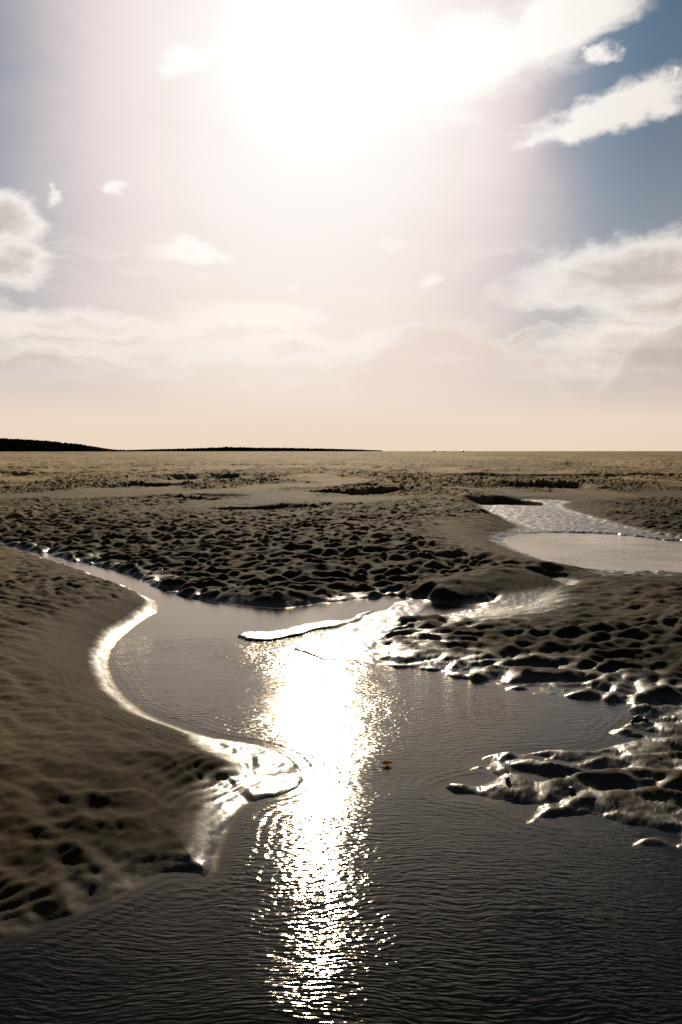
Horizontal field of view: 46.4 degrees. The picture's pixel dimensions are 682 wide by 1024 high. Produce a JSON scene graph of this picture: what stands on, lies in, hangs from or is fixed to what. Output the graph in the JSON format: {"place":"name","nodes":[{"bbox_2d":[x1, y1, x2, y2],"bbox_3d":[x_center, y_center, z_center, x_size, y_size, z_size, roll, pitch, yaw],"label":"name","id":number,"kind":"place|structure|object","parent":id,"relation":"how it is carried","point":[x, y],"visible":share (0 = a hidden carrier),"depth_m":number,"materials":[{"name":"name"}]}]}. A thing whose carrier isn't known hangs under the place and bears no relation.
{"place":"outdoors","nodes":[
{"label":"outdoors","id":0,"kind":"place"},
{"bbox_2d":[0,440,134,451],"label":"wooded hill","id":1,"kind":"structure","parent":0,"point":[92,448],"depth_m":1539.11,"materials":[{"name":"black plant"}]},
{"bbox_2d":[0,438,99,451],"bbox_3d":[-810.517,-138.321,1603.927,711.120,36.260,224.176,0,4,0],"label":"hillside wood","id":2,"kind":"object","parent":1,"relation":"on","point":[81,447],"visible":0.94,"depth_m":1558.70,"materials":[{"name":"black plant"}]},
{"bbox_2d":[0,451,681,954],"bbox_3d":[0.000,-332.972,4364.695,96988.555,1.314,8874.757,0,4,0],"label":"sand flat","id":3,"kind":"structure","parent":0,"point":[116,793],"depth_m":7.32,"materials":[{"name":"brown sand"}]},
{"bbox_2d":[568,786,575,793],"bbox_3d":[1.139,1.375,3.931,0.036,0.040,0.040,-4,6,-39],"label":"stone","id":4,"kind":"object","parent":3,"relation":"on","point":[571,789],"visible":1,"depth_m":3.92,"materials":[{"name":"black stone"}]},
{"bbox_2d":[632,714,643,721],"bbox_3d":[1.866,1.296,4.988,0.076,0.053,0.075,3,5,32],"label":"stone","id":5,"kind":"object","parent":3,"relation":"on","point":[638,718],"visible":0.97,"depth_m":4.97,"materials":[{"name":"black stone"}]},
{"bbox_2d":[0,556,681,1023],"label":"tidal pool water","id":6,"kind":"structure","parent":0,"point":[360,886],"depth_m":3.10,"materials":[{"name":"grey liquid"}]},
{"bbox_2d":[380,761,391,764],"bbox_3d":[0.240,1.363,4.318,0.072,0.018,0.045,1,5,15],"label":"leaf","id":7,"kind":"object","parent":6,"relation":"on","point":[386,762],"visible":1,"depth_m":4.32,"materials":[{"name":"orange plant"}]},
{"bbox_2d":[0,0,681,450],"label":"sky","id":8,"kind":"structure","parent":0,"point":[383,225],"materials":[{"name":"white"}]},
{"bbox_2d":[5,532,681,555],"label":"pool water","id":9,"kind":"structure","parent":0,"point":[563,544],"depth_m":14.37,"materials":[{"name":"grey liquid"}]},
{"bbox_3d":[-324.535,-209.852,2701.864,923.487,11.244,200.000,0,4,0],"label":"distant shore","id":10,"kind":"structure","parent":0,"visible":0},
{"bbox_2d":[114,447,380,450],"bbox_3d":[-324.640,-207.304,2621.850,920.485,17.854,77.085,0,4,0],"label":"distant wood","id":11,"kind":"object","parent":10,"relation":"on","point":[247,449],"visible":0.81,"depth_m":2593.25,"materials":[{"name":"black plant"}]}
]}

